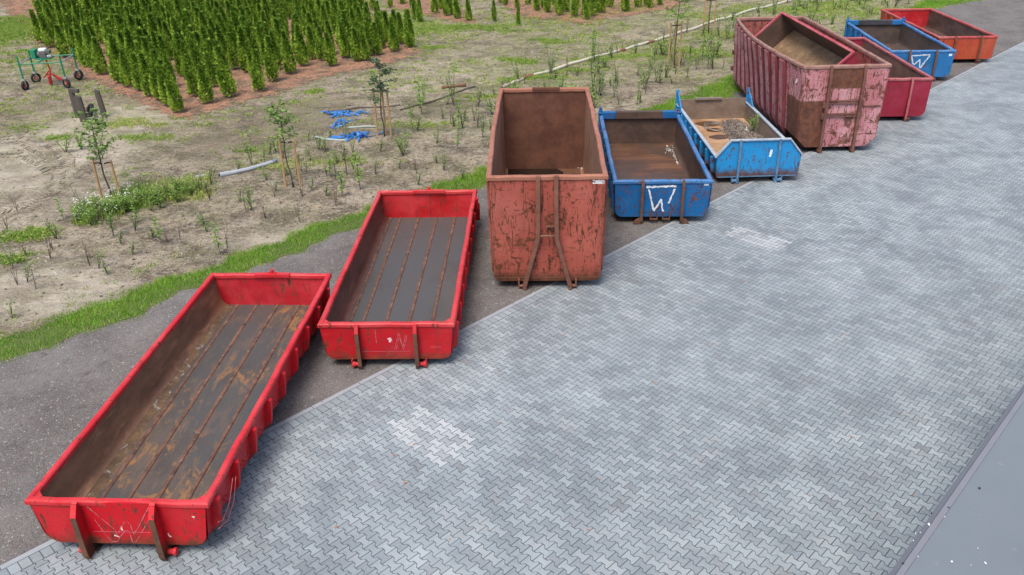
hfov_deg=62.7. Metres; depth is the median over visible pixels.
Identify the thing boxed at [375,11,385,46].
conifer
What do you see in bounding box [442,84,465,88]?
wooden pole
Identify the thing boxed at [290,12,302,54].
conifer
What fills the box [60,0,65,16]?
conifer
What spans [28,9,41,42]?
conifer
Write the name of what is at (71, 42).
conifer
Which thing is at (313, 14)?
conifer
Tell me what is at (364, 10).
conifer
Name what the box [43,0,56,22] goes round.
conifer
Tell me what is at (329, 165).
young shrub
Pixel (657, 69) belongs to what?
young shrub
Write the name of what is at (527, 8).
mulch bed
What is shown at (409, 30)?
conifer
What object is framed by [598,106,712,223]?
roll off container
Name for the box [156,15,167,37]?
conifer
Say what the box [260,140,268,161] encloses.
young shrub
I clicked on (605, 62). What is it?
young shrub
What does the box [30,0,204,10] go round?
conifers
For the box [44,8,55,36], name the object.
conifer
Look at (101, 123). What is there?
staked sapling
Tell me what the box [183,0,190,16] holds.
conifer
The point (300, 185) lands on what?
young shrub
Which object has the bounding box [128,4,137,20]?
conifer
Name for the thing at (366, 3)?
conifer
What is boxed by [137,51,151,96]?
conifer
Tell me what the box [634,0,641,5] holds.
conifer
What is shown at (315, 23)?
conifer
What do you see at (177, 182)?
young shrub
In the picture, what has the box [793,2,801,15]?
young shrub
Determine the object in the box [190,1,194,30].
conifer
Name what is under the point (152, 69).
conifer
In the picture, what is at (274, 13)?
conifer
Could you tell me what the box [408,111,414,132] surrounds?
young shrub
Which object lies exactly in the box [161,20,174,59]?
conifer
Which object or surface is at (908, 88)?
roll off container
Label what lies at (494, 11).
conifer
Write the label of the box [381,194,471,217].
rear door
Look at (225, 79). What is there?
conifer
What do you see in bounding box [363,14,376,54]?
conifer
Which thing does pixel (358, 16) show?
conifer
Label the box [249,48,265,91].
conifer
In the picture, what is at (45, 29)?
conifer
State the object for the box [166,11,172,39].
conifer
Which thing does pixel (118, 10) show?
conifer
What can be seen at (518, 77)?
young shrub
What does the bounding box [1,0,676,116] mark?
bark chips
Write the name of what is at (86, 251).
young shrub
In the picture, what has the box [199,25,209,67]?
conifer
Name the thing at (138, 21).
conifer
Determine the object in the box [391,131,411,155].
young shrub
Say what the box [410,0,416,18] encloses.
conifer
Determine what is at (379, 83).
staked sapling
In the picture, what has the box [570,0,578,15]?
conifer
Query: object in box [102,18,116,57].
conifer
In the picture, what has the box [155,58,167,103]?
conifer
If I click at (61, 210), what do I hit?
young shrub
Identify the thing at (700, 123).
puddle
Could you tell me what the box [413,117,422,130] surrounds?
young shrub
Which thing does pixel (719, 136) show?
puddle
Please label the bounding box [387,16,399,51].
conifer
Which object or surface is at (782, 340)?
paved yard
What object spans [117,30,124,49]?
conifer
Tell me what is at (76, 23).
conifer
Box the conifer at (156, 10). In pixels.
[152,1,159,25]
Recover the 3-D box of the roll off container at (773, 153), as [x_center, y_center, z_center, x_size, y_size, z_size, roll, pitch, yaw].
[6.796,-4.799,25.837,2.540,1.262,5.711,-2,28,-1]
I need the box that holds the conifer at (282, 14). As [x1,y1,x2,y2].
[279,11,289,37]
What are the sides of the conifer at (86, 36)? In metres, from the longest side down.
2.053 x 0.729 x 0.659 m
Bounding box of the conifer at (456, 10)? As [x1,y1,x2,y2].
[452,0,460,17]
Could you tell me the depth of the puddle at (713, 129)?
27.39 m
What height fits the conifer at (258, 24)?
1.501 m
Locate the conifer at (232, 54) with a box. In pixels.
[226,32,238,68]
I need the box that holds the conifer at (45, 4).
[42,1,51,17]
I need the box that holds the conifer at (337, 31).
[334,10,340,44]
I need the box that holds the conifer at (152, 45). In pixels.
[149,41,162,59]
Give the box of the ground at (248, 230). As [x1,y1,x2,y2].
[0,0,923,337]
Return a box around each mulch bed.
[0,0,423,118]
[384,0,476,22]
[498,0,680,23]
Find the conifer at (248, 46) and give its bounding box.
[245,40,251,72]
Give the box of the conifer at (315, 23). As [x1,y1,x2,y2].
[312,18,318,43]
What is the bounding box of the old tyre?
[86,103,93,116]
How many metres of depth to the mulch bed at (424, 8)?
50.53 m
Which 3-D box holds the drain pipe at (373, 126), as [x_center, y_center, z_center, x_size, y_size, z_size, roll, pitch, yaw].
[-5.195,-5.557,29.101,1.100,0.102,0.069,-3,28,-2]
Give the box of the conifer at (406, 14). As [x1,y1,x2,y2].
[403,8,414,46]
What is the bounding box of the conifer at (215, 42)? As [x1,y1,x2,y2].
[212,39,218,46]
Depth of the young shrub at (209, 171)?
24.30 m
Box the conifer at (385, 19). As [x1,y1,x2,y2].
[382,10,388,41]
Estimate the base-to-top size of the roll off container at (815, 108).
2.664 m
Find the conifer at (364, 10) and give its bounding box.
[361,6,371,25]
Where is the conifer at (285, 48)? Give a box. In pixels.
[280,29,295,73]
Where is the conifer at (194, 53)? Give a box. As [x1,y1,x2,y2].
[187,31,201,75]
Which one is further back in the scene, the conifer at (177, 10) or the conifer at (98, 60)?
the conifer at (177, 10)
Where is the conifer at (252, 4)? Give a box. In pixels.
[249,0,257,17]
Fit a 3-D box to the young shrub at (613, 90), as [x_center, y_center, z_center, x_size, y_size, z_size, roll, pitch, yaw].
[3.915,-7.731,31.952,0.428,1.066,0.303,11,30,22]
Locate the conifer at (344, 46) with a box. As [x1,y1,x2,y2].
[338,18,350,57]
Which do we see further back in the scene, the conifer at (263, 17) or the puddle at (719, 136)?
the conifer at (263, 17)
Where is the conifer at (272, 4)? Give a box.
[269,0,278,26]
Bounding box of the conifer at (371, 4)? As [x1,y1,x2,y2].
[368,0,374,9]
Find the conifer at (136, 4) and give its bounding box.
[133,0,145,25]
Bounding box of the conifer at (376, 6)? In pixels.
[373,0,380,20]
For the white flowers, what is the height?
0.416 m
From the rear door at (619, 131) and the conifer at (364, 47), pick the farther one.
the conifer at (364, 47)
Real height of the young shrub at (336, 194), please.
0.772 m
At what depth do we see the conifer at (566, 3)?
48.68 m
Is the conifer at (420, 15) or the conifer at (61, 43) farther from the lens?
the conifer at (420, 15)
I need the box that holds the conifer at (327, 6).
[325,0,330,26]
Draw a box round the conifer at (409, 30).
[404,18,415,46]
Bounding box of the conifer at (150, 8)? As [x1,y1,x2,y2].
[148,4,152,12]
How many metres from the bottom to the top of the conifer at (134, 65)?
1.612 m
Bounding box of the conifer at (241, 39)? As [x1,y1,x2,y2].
[236,25,249,71]
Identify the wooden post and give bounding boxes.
[68,88,79,117]
[74,95,87,121]
[94,89,106,117]
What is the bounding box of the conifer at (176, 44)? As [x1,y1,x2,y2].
[172,31,180,74]
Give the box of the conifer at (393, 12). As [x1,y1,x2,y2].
[390,8,399,41]
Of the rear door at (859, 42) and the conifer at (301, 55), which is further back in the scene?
the conifer at (301, 55)
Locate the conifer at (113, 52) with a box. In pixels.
[107,34,124,82]
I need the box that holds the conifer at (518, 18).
[516,6,520,24]
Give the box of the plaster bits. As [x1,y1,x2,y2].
[665,145,678,164]
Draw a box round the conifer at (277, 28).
[273,17,281,58]
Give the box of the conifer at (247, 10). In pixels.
[245,6,252,26]
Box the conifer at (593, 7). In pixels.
[589,0,596,15]
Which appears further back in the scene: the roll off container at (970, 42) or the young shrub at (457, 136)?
the roll off container at (970, 42)
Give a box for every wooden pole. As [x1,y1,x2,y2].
[328,104,399,111]
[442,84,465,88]
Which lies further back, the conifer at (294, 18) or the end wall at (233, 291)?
the conifer at (294, 18)
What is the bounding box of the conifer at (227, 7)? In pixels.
[225,0,235,25]
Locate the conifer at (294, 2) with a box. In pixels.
[293,0,300,15]
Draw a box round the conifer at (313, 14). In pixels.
[311,9,318,24]
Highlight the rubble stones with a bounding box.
[720,119,762,138]
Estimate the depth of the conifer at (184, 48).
35.59 m
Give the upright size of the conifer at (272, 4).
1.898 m
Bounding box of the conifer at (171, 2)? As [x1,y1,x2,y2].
[164,0,174,14]
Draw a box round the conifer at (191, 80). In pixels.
[183,53,198,96]
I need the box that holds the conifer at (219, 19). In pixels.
[216,13,226,48]
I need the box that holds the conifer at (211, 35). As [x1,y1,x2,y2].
[206,27,215,45]
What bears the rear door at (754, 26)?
in the roll off container at (815, 108)
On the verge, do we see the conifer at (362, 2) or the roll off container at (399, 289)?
the roll off container at (399, 289)
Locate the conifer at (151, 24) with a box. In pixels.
[146,12,157,39]
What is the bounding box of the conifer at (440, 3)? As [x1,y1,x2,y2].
[437,0,442,7]
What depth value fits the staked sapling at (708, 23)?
41.84 m
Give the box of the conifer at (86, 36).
[81,23,96,67]
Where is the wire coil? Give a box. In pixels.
[704,121,729,131]
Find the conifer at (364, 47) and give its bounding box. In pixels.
[359,24,370,60]
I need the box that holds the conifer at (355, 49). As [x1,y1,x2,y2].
[350,27,361,61]
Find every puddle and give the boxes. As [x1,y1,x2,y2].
[508,169,527,174]
[526,169,562,174]
[695,121,720,125]
[707,128,721,131]
[709,134,727,138]
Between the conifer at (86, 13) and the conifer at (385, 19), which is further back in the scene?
the conifer at (86, 13)
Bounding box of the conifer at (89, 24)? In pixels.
[85,20,101,51]
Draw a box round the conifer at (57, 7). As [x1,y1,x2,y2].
[54,0,61,23]
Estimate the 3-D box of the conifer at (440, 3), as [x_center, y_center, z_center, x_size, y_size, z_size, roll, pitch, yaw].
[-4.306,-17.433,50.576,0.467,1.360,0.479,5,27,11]
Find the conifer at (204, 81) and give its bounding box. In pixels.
[196,60,214,103]
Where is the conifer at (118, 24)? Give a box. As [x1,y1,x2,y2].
[113,13,124,41]
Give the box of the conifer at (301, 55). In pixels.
[293,23,309,65]
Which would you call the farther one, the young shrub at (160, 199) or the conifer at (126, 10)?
the conifer at (126, 10)
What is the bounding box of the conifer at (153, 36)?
[150,30,158,52]
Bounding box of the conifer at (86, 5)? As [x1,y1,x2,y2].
[82,0,92,20]
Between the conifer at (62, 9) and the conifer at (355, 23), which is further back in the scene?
the conifer at (62, 9)
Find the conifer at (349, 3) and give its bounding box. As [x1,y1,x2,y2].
[345,0,352,21]
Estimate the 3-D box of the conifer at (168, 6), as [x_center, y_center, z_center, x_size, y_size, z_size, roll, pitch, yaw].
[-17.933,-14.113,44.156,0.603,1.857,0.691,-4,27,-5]
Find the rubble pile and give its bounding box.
[722,121,761,139]
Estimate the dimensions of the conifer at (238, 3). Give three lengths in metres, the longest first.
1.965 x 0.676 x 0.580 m
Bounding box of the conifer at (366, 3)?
[363,1,372,20]
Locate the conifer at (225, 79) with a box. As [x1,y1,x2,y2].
[212,46,236,96]
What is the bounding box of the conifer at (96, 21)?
[92,10,102,42]
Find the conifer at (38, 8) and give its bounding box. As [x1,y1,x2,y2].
[34,0,41,20]
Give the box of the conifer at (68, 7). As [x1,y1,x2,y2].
[64,0,72,25]
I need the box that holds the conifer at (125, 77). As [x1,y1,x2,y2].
[117,48,131,86]
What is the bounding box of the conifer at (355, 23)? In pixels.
[353,20,360,45]
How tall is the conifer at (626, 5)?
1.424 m
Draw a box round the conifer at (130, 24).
[126,14,135,35]
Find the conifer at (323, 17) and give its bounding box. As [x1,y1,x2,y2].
[318,4,326,32]
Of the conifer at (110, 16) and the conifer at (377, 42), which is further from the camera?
the conifer at (110, 16)
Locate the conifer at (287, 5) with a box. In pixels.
[283,0,292,18]
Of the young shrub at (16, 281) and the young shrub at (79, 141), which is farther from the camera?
the young shrub at (79, 141)
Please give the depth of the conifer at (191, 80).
32.85 m
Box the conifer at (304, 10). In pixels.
[301,5,306,35]
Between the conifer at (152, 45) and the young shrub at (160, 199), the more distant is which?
the conifer at (152, 45)
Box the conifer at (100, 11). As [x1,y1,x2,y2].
[98,8,104,44]
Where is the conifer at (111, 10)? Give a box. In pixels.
[108,7,115,13]
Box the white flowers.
[30,183,129,274]
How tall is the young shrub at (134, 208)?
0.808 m
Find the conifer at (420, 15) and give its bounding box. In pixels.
[415,0,423,20]
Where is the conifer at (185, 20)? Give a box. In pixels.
[180,8,193,40]
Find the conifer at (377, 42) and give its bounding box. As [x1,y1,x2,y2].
[371,21,382,54]
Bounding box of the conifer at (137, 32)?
[133,26,143,62]
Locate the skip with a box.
[755,11,860,64]
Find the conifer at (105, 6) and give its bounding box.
[101,0,110,15]
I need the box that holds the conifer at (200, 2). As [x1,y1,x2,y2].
[197,0,204,9]
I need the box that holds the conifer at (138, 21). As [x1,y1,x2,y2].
[135,16,144,27]
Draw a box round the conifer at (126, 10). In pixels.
[123,5,129,26]
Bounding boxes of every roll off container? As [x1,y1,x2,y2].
[24,269,331,560]
[317,186,479,369]
[486,87,608,289]
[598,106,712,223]
[675,88,803,183]
[730,16,891,152]
[844,17,956,80]
[845,37,933,121]
[880,8,998,63]
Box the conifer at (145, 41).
[140,35,149,66]
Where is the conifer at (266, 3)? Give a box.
[261,0,271,24]
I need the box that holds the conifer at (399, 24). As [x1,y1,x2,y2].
[395,11,403,43]
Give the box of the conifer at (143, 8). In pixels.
[139,0,148,28]
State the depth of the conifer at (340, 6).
42.08 m
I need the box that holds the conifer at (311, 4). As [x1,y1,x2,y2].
[307,0,318,25]
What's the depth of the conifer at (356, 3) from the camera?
45.16 m
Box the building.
[889,384,1023,574]
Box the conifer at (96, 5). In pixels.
[93,0,99,17]
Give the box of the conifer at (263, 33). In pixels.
[258,25,266,65]
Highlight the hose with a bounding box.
[400,86,475,109]
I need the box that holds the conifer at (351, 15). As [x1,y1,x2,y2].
[349,7,354,26]
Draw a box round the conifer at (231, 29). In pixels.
[227,20,237,53]
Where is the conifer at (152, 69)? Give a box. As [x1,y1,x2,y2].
[148,48,164,98]
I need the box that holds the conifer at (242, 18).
[238,15,246,58]
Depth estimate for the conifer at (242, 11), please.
40.41 m
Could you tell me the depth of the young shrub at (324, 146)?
27.01 m
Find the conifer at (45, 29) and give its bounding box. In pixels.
[37,12,54,47]
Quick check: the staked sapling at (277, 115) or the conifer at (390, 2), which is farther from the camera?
the conifer at (390, 2)
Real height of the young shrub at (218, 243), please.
0.859 m
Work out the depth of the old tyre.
31.21 m
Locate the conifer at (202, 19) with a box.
[198,10,207,31]
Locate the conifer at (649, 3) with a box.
[646,0,653,7]
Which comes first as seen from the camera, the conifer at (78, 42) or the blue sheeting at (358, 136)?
the blue sheeting at (358, 136)
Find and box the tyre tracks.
[0,134,109,227]
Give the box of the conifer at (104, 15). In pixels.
[102,13,108,40]
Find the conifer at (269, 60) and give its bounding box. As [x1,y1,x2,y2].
[263,35,278,80]
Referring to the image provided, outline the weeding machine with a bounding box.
[16,48,83,90]
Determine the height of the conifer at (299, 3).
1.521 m
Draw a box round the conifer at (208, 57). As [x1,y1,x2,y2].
[202,38,217,86]
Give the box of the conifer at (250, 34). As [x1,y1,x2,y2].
[244,18,259,56]
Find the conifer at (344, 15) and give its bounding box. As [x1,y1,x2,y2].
[341,9,351,42]
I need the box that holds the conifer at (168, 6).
[164,0,173,21]
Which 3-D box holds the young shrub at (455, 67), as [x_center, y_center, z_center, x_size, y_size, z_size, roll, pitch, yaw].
[-2.246,-7.517,31.041,0.671,1.736,0.475,10,30,20]
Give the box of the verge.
[0,0,1023,564]
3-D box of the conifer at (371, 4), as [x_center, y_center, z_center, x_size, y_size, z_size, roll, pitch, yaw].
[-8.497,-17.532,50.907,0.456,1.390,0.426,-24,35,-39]
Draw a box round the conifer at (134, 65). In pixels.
[129,52,141,90]
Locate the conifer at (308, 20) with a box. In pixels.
[304,13,312,39]
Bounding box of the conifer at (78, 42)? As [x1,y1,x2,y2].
[73,29,90,66]
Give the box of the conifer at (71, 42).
[68,27,76,58]
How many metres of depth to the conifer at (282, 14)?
42.24 m
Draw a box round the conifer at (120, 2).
[118,0,123,16]
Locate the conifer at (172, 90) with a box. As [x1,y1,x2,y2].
[161,63,183,111]
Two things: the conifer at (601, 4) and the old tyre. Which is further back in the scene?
the conifer at (601, 4)
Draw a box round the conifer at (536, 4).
[532,0,539,9]
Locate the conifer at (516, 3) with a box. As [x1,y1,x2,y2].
[514,0,519,6]
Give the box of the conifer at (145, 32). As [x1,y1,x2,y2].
[141,28,150,41]
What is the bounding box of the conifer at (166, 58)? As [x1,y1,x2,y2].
[162,48,176,85]
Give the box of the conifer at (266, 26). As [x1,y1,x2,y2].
[262,21,268,34]
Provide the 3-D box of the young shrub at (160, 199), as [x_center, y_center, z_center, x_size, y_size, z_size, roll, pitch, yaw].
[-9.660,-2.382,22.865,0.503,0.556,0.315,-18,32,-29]
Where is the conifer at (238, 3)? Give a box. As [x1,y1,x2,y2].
[235,0,241,13]
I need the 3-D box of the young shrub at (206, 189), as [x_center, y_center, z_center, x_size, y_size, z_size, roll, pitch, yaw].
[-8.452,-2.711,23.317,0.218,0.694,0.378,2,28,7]
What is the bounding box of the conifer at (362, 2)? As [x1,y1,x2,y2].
[359,0,364,11]
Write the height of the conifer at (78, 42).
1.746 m
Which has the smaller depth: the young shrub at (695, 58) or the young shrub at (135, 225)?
the young shrub at (135, 225)
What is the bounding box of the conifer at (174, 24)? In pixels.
[169,16,183,57]
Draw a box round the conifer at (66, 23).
[62,13,73,42]
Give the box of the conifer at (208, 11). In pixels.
[204,1,212,18]
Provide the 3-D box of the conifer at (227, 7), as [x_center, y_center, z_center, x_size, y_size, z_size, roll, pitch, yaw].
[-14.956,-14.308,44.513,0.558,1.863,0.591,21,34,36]
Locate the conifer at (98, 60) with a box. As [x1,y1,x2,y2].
[90,36,107,74]
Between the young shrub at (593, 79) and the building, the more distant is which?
the young shrub at (593, 79)
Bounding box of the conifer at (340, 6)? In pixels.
[336,0,344,22]
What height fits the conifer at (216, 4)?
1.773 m
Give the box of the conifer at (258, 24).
[255,20,261,47]
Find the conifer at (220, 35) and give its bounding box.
[214,22,227,62]
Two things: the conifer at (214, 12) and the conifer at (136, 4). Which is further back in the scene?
the conifer at (136, 4)
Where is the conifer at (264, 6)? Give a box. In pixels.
[262,4,271,28]
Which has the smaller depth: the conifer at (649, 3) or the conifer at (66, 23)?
the conifer at (66, 23)
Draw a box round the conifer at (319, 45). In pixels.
[315,26,325,60]
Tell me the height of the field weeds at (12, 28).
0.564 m
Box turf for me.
[0,0,970,360]
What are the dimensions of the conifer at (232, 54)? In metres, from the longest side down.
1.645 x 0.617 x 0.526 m
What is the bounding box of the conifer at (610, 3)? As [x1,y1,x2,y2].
[605,0,614,6]
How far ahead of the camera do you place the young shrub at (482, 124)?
27.73 m
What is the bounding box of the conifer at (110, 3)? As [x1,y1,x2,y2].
[108,0,114,10]
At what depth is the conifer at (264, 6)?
43.52 m
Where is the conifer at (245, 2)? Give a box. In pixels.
[243,0,251,18]
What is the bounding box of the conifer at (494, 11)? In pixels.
[491,0,496,20]
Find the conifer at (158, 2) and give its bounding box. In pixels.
[150,0,160,14]
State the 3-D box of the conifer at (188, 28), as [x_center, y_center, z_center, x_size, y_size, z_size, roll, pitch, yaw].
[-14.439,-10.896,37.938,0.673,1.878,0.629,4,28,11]
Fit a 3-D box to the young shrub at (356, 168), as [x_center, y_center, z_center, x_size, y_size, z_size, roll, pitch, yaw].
[-4.296,-3.254,23.500,0.338,1.175,0.363,13,31,25]
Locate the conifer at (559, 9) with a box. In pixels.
[555,0,563,14]
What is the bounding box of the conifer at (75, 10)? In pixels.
[71,0,79,28]
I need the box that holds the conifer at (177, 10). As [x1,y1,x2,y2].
[173,0,180,25]
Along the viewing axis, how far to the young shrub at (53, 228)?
20.98 m
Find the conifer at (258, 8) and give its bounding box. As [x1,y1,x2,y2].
[256,3,261,19]
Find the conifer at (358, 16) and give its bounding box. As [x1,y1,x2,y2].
[354,6,361,27]
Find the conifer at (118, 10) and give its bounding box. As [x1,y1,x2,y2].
[115,5,124,26]
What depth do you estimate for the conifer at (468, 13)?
46.74 m
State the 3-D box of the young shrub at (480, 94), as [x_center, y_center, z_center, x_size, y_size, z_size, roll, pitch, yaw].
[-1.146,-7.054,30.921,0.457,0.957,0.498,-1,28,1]
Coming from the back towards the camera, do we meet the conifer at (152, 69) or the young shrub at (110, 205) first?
the conifer at (152, 69)
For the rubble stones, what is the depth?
26.81 m
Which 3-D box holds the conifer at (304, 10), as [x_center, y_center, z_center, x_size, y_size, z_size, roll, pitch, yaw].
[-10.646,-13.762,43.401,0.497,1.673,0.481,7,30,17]
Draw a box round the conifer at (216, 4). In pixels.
[213,0,219,12]
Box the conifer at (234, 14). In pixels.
[230,4,239,35]
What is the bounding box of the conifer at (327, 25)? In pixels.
[324,20,335,50]
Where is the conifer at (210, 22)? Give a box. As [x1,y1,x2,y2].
[207,17,215,34]
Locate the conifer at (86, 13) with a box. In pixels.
[83,9,93,29]
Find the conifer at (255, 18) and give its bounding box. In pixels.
[252,11,258,32]
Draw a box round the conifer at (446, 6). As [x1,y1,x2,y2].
[442,0,449,14]
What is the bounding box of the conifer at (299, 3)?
[297,0,301,19]
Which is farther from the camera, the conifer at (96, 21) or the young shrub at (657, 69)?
the conifer at (96, 21)
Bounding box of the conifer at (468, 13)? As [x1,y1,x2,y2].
[465,0,471,19]
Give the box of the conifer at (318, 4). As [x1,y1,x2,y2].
[315,0,320,23]
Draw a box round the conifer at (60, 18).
[57,12,65,38]
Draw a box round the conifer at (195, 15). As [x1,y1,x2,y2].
[193,6,199,30]
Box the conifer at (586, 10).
[583,0,590,19]
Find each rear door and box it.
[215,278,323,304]
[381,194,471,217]
[503,91,585,168]
[604,118,676,143]
[681,98,745,118]
[741,19,801,35]
[850,39,862,46]
[855,25,900,43]
[888,10,929,26]
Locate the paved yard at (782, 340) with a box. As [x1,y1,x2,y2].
[0,42,1023,574]
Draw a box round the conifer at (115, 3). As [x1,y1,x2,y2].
[113,0,117,10]
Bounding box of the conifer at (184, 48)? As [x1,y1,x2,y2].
[180,40,188,77]
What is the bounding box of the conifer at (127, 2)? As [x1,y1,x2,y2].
[123,0,131,6]
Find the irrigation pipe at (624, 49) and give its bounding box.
[502,0,793,87]
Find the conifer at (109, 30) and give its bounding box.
[106,27,117,60]
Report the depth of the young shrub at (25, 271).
19.03 m
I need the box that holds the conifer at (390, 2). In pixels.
[387,0,393,6]
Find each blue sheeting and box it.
[319,109,368,116]
[328,118,356,128]
[329,129,387,140]
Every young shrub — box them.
[1,241,15,267]
[4,266,18,284]
[5,302,16,317]
[22,261,32,281]
[27,265,35,287]
[42,231,55,249]
[43,220,57,238]
[44,236,51,258]
[53,198,63,218]
[55,137,70,151]
[70,203,80,220]
[73,132,84,148]
[81,203,96,224]
[81,238,89,265]
[95,250,104,268]
[101,196,114,235]
[102,199,116,211]
[102,263,110,274]
[112,195,125,211]
[115,230,126,243]
[118,191,131,211]
[127,196,138,222]
[127,240,138,253]
[128,185,141,202]
[129,213,141,230]
[134,186,151,202]
[140,183,158,195]
[140,185,158,204]
[142,197,155,210]
[146,226,154,237]
[148,190,164,208]
[152,217,161,242]
[166,185,186,202]
[171,176,184,190]
[171,177,189,194]
[187,184,196,195]
[190,176,201,189]
[193,209,206,224]
[199,219,207,231]
[200,179,210,199]
[207,165,216,184]
[208,223,222,254]
[223,222,228,247]
[235,189,243,201]
[243,128,252,164]
[243,191,253,210]
[244,186,253,201]
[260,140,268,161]
[260,167,268,179]
[294,171,305,196]
[302,143,310,160]
[312,132,320,148]
[316,136,327,151]
[325,151,333,171]
[330,148,343,163]
[333,183,337,204]
[337,111,350,137]
[337,171,346,191]
[339,143,348,159]
[339,151,349,173]
[348,136,355,151]
[351,152,362,189]
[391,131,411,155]
[405,102,413,114]
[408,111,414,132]
[413,79,424,112]
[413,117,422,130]
[415,173,424,184]
[419,80,426,100]
[431,127,440,142]
[440,147,449,169]
[441,62,458,105]
[447,112,456,125]
[453,99,462,123]
[454,124,461,148]
[455,111,465,127]
[461,106,470,120]
[469,95,477,120]
[471,96,481,127]
[475,85,486,106]
[476,111,486,136]
[480,93,492,115]
[506,77,517,87]
[510,61,519,79]
[544,44,557,78]
[551,76,564,86]
[571,65,581,75]
[586,57,598,92]
[588,29,597,62]
[589,33,597,60]
[589,81,599,98]
[591,91,603,107]
[594,42,603,67]
[594,63,606,94]
[595,75,608,95]
[600,55,609,66]
[603,41,614,55]
[610,71,618,96]
[634,79,642,100]
[640,65,655,81]
[641,71,651,89]
[646,55,658,66]
[652,56,663,82]
[654,35,673,55]
[663,60,674,77]
[694,49,701,68]
[699,28,708,59]
[704,49,715,68]
[706,34,725,56]
[706,39,713,62]
[724,22,732,39]
[755,2,761,16]
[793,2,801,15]
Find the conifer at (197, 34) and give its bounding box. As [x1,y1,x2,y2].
[194,31,201,66]
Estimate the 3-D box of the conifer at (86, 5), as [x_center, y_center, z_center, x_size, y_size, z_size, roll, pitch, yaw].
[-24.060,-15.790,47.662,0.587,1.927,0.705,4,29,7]
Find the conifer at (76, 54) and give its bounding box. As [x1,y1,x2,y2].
[74,29,80,62]
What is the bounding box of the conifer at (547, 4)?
[543,0,551,11]
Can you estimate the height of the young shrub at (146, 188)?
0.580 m
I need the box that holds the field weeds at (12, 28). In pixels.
[0,0,906,332]
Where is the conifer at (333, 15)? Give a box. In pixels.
[329,0,337,33]
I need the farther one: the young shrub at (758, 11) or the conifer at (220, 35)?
the young shrub at (758, 11)
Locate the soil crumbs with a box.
[0,0,905,325]
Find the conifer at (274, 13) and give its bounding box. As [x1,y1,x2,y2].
[271,9,277,28]
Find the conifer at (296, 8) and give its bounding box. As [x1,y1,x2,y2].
[293,5,302,31]
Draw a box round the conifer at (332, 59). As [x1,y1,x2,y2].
[323,32,337,65]
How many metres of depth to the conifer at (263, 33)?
37.16 m
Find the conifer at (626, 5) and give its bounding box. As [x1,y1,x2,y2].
[622,0,630,10]
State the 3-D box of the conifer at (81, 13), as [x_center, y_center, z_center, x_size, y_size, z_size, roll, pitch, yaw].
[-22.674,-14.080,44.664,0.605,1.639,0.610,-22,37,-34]
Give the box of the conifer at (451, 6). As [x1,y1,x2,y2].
[447,0,452,13]
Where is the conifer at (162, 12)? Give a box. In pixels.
[160,5,165,20]
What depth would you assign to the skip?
29.54 m
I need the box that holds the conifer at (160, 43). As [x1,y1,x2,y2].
[156,34,169,58]
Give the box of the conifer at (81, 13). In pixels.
[79,7,83,25]
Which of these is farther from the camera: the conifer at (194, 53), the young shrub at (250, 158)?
the conifer at (194, 53)
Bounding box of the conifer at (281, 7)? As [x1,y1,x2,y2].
[278,1,288,30]
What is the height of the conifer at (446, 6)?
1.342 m
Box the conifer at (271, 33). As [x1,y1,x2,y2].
[268,29,281,67]
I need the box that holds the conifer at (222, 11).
[218,5,228,31]
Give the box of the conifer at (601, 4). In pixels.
[597,0,606,12]
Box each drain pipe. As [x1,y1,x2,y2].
[218,158,276,176]
[315,136,346,140]
[347,125,375,127]
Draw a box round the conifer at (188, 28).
[185,25,192,52]
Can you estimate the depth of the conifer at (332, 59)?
37.47 m
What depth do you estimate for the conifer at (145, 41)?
35.36 m
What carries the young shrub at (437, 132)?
on the ground at (248, 230)
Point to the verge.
(72, 374)
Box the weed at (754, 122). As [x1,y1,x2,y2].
[748,113,759,130]
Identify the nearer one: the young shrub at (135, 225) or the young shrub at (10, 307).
the young shrub at (10, 307)
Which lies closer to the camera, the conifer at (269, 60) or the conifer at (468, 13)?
the conifer at (269, 60)
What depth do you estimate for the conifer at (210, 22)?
40.65 m
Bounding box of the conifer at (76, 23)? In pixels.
[72,15,81,36]
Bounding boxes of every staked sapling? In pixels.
[69,106,121,198]
[262,91,301,186]
[363,57,397,136]
[663,0,699,67]
[702,0,716,33]
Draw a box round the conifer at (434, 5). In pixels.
[430,0,438,12]
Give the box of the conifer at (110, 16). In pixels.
[108,14,116,35]
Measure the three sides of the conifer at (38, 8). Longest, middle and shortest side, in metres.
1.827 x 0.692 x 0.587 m
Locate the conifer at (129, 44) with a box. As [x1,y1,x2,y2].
[123,27,135,71]
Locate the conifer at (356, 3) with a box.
[352,0,362,15]
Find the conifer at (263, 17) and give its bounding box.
[260,10,268,27]
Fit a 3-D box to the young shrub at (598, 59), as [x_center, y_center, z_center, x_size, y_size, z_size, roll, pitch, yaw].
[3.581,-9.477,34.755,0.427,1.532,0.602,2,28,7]
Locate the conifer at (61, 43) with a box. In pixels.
[53,24,69,56]
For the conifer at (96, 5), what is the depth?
45.85 m
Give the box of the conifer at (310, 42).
[305,25,315,59]
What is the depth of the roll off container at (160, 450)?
13.57 m
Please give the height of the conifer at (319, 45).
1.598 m
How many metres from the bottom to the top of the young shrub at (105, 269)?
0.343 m
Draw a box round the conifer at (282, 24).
[279,18,284,29]
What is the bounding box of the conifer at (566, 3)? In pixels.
[563,0,569,11]
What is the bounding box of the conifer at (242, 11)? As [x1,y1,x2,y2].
[239,5,247,18]
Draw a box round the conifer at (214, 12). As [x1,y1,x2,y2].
[212,8,217,35]
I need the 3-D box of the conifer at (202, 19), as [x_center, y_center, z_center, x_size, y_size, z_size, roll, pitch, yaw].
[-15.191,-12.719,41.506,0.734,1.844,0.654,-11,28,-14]

